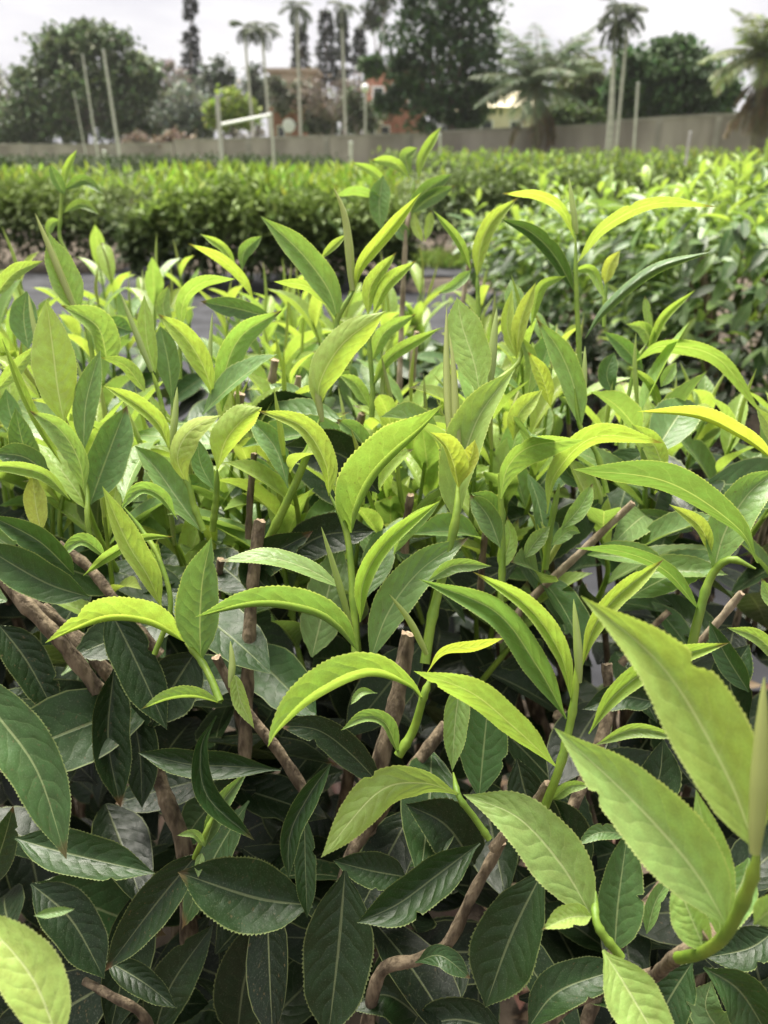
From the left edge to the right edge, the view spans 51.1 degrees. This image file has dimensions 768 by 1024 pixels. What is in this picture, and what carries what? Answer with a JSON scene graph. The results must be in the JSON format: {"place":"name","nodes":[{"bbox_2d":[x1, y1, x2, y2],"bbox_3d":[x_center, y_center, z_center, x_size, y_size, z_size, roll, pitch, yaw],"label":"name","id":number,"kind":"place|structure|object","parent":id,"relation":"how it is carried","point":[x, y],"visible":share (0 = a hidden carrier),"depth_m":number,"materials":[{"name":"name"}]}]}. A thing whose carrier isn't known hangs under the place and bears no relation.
{"place":"outdoors","nodes":[
{"label":"outdoors","id":0,"kind":"place"},
{"bbox_2d":[115,238,193,273],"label":"path","id":1,"kind":"structure","parent":0,"point":[125,270],"depth_m":6.98,"materials":[{"name":"grey concrete"}]},
{"bbox_2d":[15,273,395,292],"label":"path","id":2,"kind":"structure","parent":0,"point":[29,281],"depth_m":6.28,"materials":[{"name":"grey concrete"}]},
{"bbox_2d":[269,107,307,136],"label":"brick shed","id":3,"kind":"structure","parent":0,"point":[278,130],"depth_m":54.04,"materials":[{"name":"brown brick"}]},
{"bbox_2d":[277,125,285,135],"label":"window","id":4,"kind":"structure","parent":3,"relation":"in","point":[280,132],"depth_m":54.20,"materials":[{"name":"grey glass"}]},
{"bbox_2d":[288,19,311,67],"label":"conifer","id":5,"kind":"object","parent":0,"point":[302,49],"visible":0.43,"depth_m":62.52,"materials":[{"name":"green plant"}]},
{"bbox_2d":[0,165,755,228],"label":"grass field","id":6,"kind":"structure","parent":0,"point":[417,185],"depth_m":26.96,"materials":[{"name":"green plant"}]},
{"bbox_2d":[0,76,18,112],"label":"bare tree","id":7,"kind":"object","parent":6,"relation":"on","point":[8,96],"visible":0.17,"depth_m":56.52,"materials":[{"name":"grey plant"}]},
{"bbox_2d":[73,91,88,168],"bbox_3d":[-14.966,-18.835,39.771,0.251,3.510,0.070,0,24,0],"label":"pole","id":8,"kind":"object","parent":6,"relation":"on","point":[80,124],"visible":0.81,"depth_m":39.63,"materials":[{"name":"metal"}]},
{"bbox_2d":[0,142,174,165],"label":"concrete wall","id":9,"kind":"structure","parent":6,"relation":"on","point":[6,149],"depth_m":46.38,"materials":[{"name":"grey concrete"}]},
{"bbox_2d":[81,54,99,162],"bbox_3d":[-14.351,-19.556,39.444,0.190,5.091,0.100,0,24,0],"label":"pole","id":10,"kind":"object","parent":6,"relation":"on","point":[90,107],"visible":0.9,"depth_m":39.33,"materials":[{"name":"metal"}]},
{"bbox_2d":[0,14,183,145],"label":"broadleaf tree","id":11,"kind":"object","parent":6,"relation":"on","point":[136,77],"visible":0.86,"depth_m":52.17,"materials":[{"name":"green plant"}]},
{"bbox_2d":[102,150,106,176],"bbox_3d":[-9.567,-11.884,27.551,0.225,0.955,0.138,0,24,0],"label":"marker stake","id":12,"kind":"object","parent":6,"relation":"on","point":[104,152],"visible":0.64,"depth_m":27.38,"materials":[{"name":"white paint"}]},
{"bbox_2d":[102,49,122,167],"bbox_3d":[-13.290,-19.647,39.403,0.302,5.294,0.150,0,24,0],"label":"pole","id":13,"kind":"object","parent":6,"relation":"on","point":[112,107],"visible":0.91,"depth_m":39.28,"materials":[{"name":"metal"}]},
{"bbox_2d":[120,128,153,142],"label":"shrub","id":14,"kind":"object","parent":6,"relation":"on","point":[138,136],"visible":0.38,"depth_m":50.52,"materials":[{"name":"brown plant"}]},
{"bbox_2d":[148,124,197,147],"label":"shrub","id":15,"kind":"object","parent":6,"relation":"on","point":[168,136],"visible":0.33,"depth_m":45.13,"materials":[{"name":"brown plant"}]},
{"bbox_2d":[160,55,191,107],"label":"bare tree","id":16,"kind":"object","parent":6,"relation":"on","point":[170,63],"visible":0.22,"depth_m":57.68,"materials":[{"name":"grey plant"}]},
{"bbox_2d":[0,151,359,192],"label":"tea hedge","id":17,"kind":"object","parent":6,"relation":"on","point":[80,161],"visible":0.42,"depth_m":16.30,"materials":[{"name":"green plant"}]},
{"bbox_2d":[144,79,215,138],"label":"broadleaf tree","id":18,"kind":"object","parent":6,"relation":"on","point":[185,116],"visible":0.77,"depth_m":51.38,"materials":[{"name":"green plant"}]},
{"bbox_2d":[189,52,239,136],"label":"broadleaf tree","id":19,"kind":"object","parent":6,"relation":"on","point":[220,77],"visible":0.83,"depth_m":59.61,"materials":[{"name":"green plant"}]},
{"bbox_2d":[200,84,264,137],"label":"shrub","id":20,"kind":"object","parent":6,"relation":"on","point":[231,109],"visible":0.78,"depth_m":49.72,"materials":[{"name":"green plant"}]},
{"bbox_2d":[215,96,274,170],"bbox_3d":[-2.122,-5.530,12.586,0.073,1.675,1.665,9,26,19],"label":"goal frame","id":21,"kind":"object","parent":6,"relation":"on","point":[219,123],"visible":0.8,"depth_m":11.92,"materials":[{"name":"white paint"}]},
{"bbox_2d":[234,60,273,136],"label":"broadleaf tree","id":22,"kind":"object","parent":6,"relation":"on","point":[257,84],"visible":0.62,"depth_m":58.07,"materials":[{"name":"green plant"}]},
{"bbox_2d":[228,20,281,136],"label":"palm tree","id":23,"kind":"object","parent":6,"relation":"on","point":[257,30],"visible":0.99,"depth_m":41.66,"materials":[{"name":"green plant"}]},
{"bbox_2d":[282,119,294,135],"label":"satellite dish","id":24,"kind":"object","parent":6,"relation":"on","point":[288,125],"visible":0.91,"depth_m":51.12,"materials":[{"name":"white paint"}]},
{"bbox_2d":[277,0,312,135],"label":"palm tree","id":25,"kind":"object","parent":6,"relation":"on","point":[304,13],"visible":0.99,"depth_m":43.18,"materials":[{"name":"green plant"}]},
{"bbox_2d":[267,74,327,135],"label":"broadleaf tree","id":26,"kind":"object","parent":6,"relation":"on","point":[278,89],"visible":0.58,"depth_m":51.20,"materials":[{"name":"green plant"}]},
{"bbox_2d":[285,62,373,134],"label":"bare tree","id":27,"kind":"object","parent":6,"relation":"on","point":[321,109],"visible":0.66,"depth_m":49.44,"materials":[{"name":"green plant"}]},
{"bbox_2d":[295,106,369,135],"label":"shrub","id":28,"kind":"object","parent":6,"relation":"on","point":[311,126],"visible":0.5,"depth_m":51.10,"materials":[{"name":"green plant"}]},
{"bbox_2d":[326,0,359,134],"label":"palm tree","id":29,"kind":"object","parent":6,"relation":"on","point":[341,14],"visible":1,"depth_m":39.68,"materials":[{"name":"green plant"}]},
{"bbox_2d":[349,141,352,165],"bbox_3d":[-1.130,-12.008,27.497,0.138,1.214,0.128,10,26,20],"label":"marker stake","id":30,"kind":"object","parent":6,"relation":"on","point":[351,150],"visible":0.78,"depth_m":27.34,"materials":[{"name":"white paint"}]},
{"bbox_2d":[337,84,386,133],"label":"broadleaf tree","id":31,"kind":"object","parent":6,"relation":"on","point":[354,107],"visible":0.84,"depth_m":49.01,"materials":[{"name":"green plant"}]},
{"bbox_2d":[361,84,368,133],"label":"globe lamp","id":32,"kind":"object","parent":6,"relation":"on","point":[364,88],"visible":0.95,"depth_m":46.24,"materials":[{"name":"grey metal"}]},
{"bbox_2d":[362,102,380,133],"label":"white outbuilding","id":33,"kind":"structure","parent":6,"relation":"on","point":[377,132],"depth_m":52.41,"materials":[{"name":"paint"}]},
{"bbox_2d":[358,0,395,54],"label":"tree","id":34,"kind":"object","parent":6,"relation":"on","point":[370,22],"visible":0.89,"depth_m":54.66,"materials":[{"name":"green plant"}]},
{"bbox_2d":[366,64,424,133],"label":"brick house","id":35,"kind":"structure","parent":6,"relation":"on","point":[388,126],"depth_m":55.69,"materials":[{"name":"orange brick"}]},
{"bbox_2d":[372,86,383,99],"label":"window","id":36,"kind":"structure","parent":35,"relation":"in","point":[375,88],"depth_m":54.94,"materials":[{"name":"grey glass"}]},
{"bbox_2d":[381,125,389,133],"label":"window","id":37,"kind":"structure","parent":35,"relation":"in","point":[384,128],"depth_m":55.95,"materials":[{"name":"grey glass"}]},
{"bbox_2d":[354,0,513,136],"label":"broadleaf tree","id":38,"kind":"object","parent":6,"relation":"on","point":[439,102],"visible":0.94,"depth_m":38.19,"materials":[{"name":"green plant"}]},
{"bbox_2d":[439,133,441,166],"bbox_3d":[2.564,-16.315,36.522,0.227,1.608,0.138,0,24,0],"label":"marker stake","id":39,"kind":"object","parent":6,"relation":"on","point":[440,143],"visible":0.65,"depth_m":36.34,"materials":[{"name":"white paint"}]},
{"bbox_2d":[173,113,750,169],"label":"concrete wall","id":40,"kind":"structure","parent":6,"relation":"on","point":[664,132],"depth_m":38.22,"materials":[{"name":"grey concrete"}]},
{"bbox_2d":[469,23,606,161],"bbox_3d":[6.717,-18.185,35.628,5.770,5.776,5.644,12,27,25],"label":"palm tree","id":41,"kind":"object","parent":6,"relation":"on","point":[527,80],"visible":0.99,"depth_m":34.69,"materials":[{"name":"green plant"}]},
{"bbox_2d":[366,144,764,186],"bbox_3d":[6.784,-8.239,19.310,14.627,1.096,1.940,0,24,0],"label":"tea hedge","id":42,"kind":"object","parent":6,"relation":"on","point":[486,156],"visible":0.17,"depth_m":18.97,"materials":[{"name":"green plant"}]},
{"bbox_2d":[542,98,605,124],"bbox_3d":[8.962,-18.245,38.948,3.546,3.197,2.122,0,24,0],"label":"shrub","id":43,"kind":"object","parent":6,"relation":"on","point":[565,115],"visible":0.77,"depth_m":38.25,"materials":[{"name":"green plant"}]},
{"bbox_2d":[547,49,626,124],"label":"broadleaf tree","id":44,"kind":"object","parent":6,"relation":"on","point":[583,89],"visible":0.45,"depth_m":40.07,"materials":[{"name":"green plant"}]},
{"bbox_2d":[445,147,767,224],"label":"tea hedge","id":45,"kind":"object","parent":6,"relation":"on","point":[681,157],"visible":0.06,"depth_m":10.39,"materials":[{"name":"green plant"}]},
{"bbox_2d":[587,0,648,155],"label":"palm tree","id":46,"kind":"object","parent":6,"relation":"on","point":[617,10],"visible":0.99,"depth_m":29.46,"materials":[{"name":"green plant"}]},
{"bbox_2d":[632,82,639,158],"bbox_3d":[10.010,-15.250,32.064,0.292,3.350,0.115,0,24,0],"label":"marker stake","id":47,"kind":"object","parent":6,"relation":"on","point":[636,111],"visible":0.84,"depth_m":31.83,"materials":[{"name":"white paint"}]},
{"bbox_2d":[596,30,746,118],"bbox_3d":[13.246,-18.996,37.422,6.935,5.829,4.520,0,24,0],"label":"broadleaf tree","id":48,"kind":"object","parent":6,"relation":"on","point":[670,75],"visible":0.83,"depth_m":36.37,"materials":[{"name":"green plant"}]},
{"bbox_2d":[698,8,767,157],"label":"palm tree","id":49,"kind":"object","parent":6,"relation":"on","point":[756,56],"visible":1,"depth_m":27.28,"materials":[{"name":"green plant"}]},
{"bbox_2d":[0,292,767,689],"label":"path","id":50,"kind":"structure","parent":0,"point":[202,320],"depth_m":4.58,"materials":[{"name":"grey concrete"}]},
{"bbox_2d":[431,167,656,379],"bbox_3d":[0.725,-0.983,3.461,0.904,0.920,0.920,-9,26,-19],"label":"tea bush","id":51,"kind":"object","parent":50,"relation":"on","point":[466,234],"visible":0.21,"depth_m":3.33,"materials":[{"name":"green plant"}]},
{"bbox_2d":[488,164,744,446],"bbox_3d":[0.789,-0.698,2.805,0.883,0.943,0.930,0,24,0],"label":"tea bush","id":52,"kind":"object","parent":50,"relation":"on","point":[529,252],"visible":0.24,"depth_m":2.63,"materials":[{"name":"green plant"}]},
{"bbox_2d":[0,229,767,1023],"bbox_3d":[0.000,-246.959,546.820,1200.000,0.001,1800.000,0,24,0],"label":"ground","id":53,"kind":"structure","parent":0,"point":[508,1007],"depth_m":4.63,"materials":[{"name":"soil"}]},
{"bbox_2d":[0,159,137,271],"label":"tea hedge","id":54,"kind":"object","parent":53,"relation":"on","point":[39,191],"visible":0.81,"depth_m":6.85,"materials":[{"name":"green plant"}]},
{"bbox_2d":[0,150,304,845],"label":"tea bush","id":55,"kind":"object","parent":53,"relation":"on","point":[167,345],"visible":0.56,"depth_m":0.59,"materials":[{"name":"green plant"}]},
{"bbox_2d":[177,0,204,103],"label":"conifer","id":56,"kind":"object","parent":53,"relation":"on","point":[190,56],"visible":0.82,"depth_m":65.03,"materials":[{"name":"green plant"}]},
{"bbox_2d":[0,166,450,236],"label":"tea hedge","id":57,"kind":"object","parent":53,"relation":"on","point":[114,192],"visible":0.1,"depth_m":9.58,"materials":[{"name":"green plant"}]},
{"bbox_2d":[111,155,438,288],"bbox_3d":[-0.806,-2.217,6.156,2.480,0.952,1.366,0,24,0],"label":"tea hedge","id":58,"kind":"object","parent":53,"relation":"on","point":[233,202],"visible":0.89,"depth_m":5.83,"materials":[{"name":"green plant"}]},
{"bbox_2d":[0,298,561,1023],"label":"tea bush","id":59,"kind":"object","parent":53,"relation":"on","point":[308,904],"visible":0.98,"depth_m":0.43,"materials":[{"name":"green plant"}]},
{"bbox_2d":[266,68,323,135],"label":"tan house","id":60,"kind":"structure","parent":53,"relation":"on","point":[305,72],"depth_m":59.89,"materials":[{"name":"white paint"}]},
{"bbox_2d":[312,6,341,102],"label":"conifer","id":61,"kind":"object","parent":53,"relation":"on","point":[328,31],"visible":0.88,"depth_m":64.27,"materials":[{"name":"green plant"}]},
{"bbox_2d":[332,24,354,134],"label":"conifer","id":62,"kind":"object","parent":53,"relation":"on","point":[347,51],"visible":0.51,"depth_m":66.21,"materials":[{"name":"green plant"}]},
{"bbox_2d":[350,23,368,133],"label":"conifer","id":63,"kind":"object","parent":53,"relation":"on","point":[358,40],"visible":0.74,"depth_m":67.64,"materials":[{"name":"green plant"}]},
{"bbox_2d":[0,64,750,143],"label":"woods","id":64,"kind":"object","parent":53,"relation":"on","point":[261,133],"visible":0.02,"depth_m":80.76,"materials":[{"name":"green plant"}]},
{"bbox_2d":[168,127,591,856],"bbox_3d":[0.002,0.073,1.018,0.479,1.011,0.950,0,24,0],"label":"tea bush","id":65,"kind":"object","parent":53,"relation":"on","point":[356,381],"visible":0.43,"depth_m":0.79,"materials":[{"name":"green plant"}]},
{"bbox_2d":[137,293,767,1023],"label":"leaf litter","id":66,"kind":"object","parent":53,"relation":"on","point":[447,913],"depth_m":1.26,"materials":[{"name":"brown plant"}]},
{"bbox_2d":[404,149,767,253],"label":"tea hedge","id":67,"kind":"object","parent":53,"relation":"on","point":[505,176],"visible":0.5,"depth_m":7.55,"materials":[{"name":"green plant"}]},
{"bbox_2d":[409,323,767,1023],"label":"tea bush","id":68,"kind":"object","parent":53,"relation":"on","point":[677,933],"visible":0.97,"depth_m":0.34,"materials":[{"name":"green plant"}]},
{"bbox_2d":[415,180,767,844],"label":"tea bush","id":69,"kind":"object","parent":53,"relation":"on","point":[558,510],"visible":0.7,"depth_m":0.54,"materials":[{"name":"green plant"}]},
{"bbox_2d":[589,138,767,527],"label":"tea bush","id":70,"kind":"object","parent":53,"relation":"on","point":[683,242],"visible":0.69,"depth_m":2.00,"materials":[{"name":"green plant"}]},
{"bbox_2d":[608,155,767,420],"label":"tea bush","id":71,"kind":"object","parent":53,"relation":"on","point":[704,163],"visible":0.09,"depth_m":2.86,"materials":[{"name":"green plant"}]},
{"bbox_2d":[684,131,691,165],"bbox_3d":[3.270,-3.526,8.832,0.036,1.185,0.031,-10,26,-20],"label":"marker stake","id":72,"kind":"object","parent":53,"relation":"on","point":[687,149],"visible":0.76,"depth_m":8.65,"materials":[{"name":"white paint"}]},
{"bbox_2d":[754,216,767,399],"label":"tea bush","id":73,"kind":"object","parent":53,"relation":"on","point":[764,281],"visible":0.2,"depth_m":2.51,"materials":[{"name":"green plant"}]},
{"bbox_2d":[0,0,767,143],"label":"sky","id":74,"kind":"structure","parent":0,"point":[159,24],"materials":[{"name":"white"}]},
{"bbox_2d":[480,92,532,128],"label":"cream house","id":75,"kind":"structure","parent":0,"point":[498,121],"depth_m":48.55,"materials":[{"name":"white paint"}]},
{"bbox_2d":[480,120,493,128],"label":"window","id":76,"kind":"structure","parent":75,"relation":"in","point":[488,124],"depth_m":48.64,"materials":[{"name":"grey glass"}]},
{"bbox_2d":[509,120,522,126],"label":"window","id":77,"kind":"structure","parent":75,"relation":"in","point":[514,124],"depth_m":48.61,"materials":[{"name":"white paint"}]},
{"bbox_2d":[395,265,745,275],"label":"path","id":78,"kind":"structure","parent":0,"point":[442,271],"depth_m":6.94,"materials":[{"name":"grey concrete"}]},
{"bbox_2d":[398,242,604,269],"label":"grass","id":79,"kind":"structure","parent":78,"relation":"on","point":[432,258],"depth_m":7.10,"materials":[{"name":"green plant"}]},
{"bbox_2d":[736,548,760,584],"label":"path","id":80,"kind":"structure","parent":0,"point":[741,551],"depth_m":2.11,"materials":[{"name":"grey concrete"}]}
]}

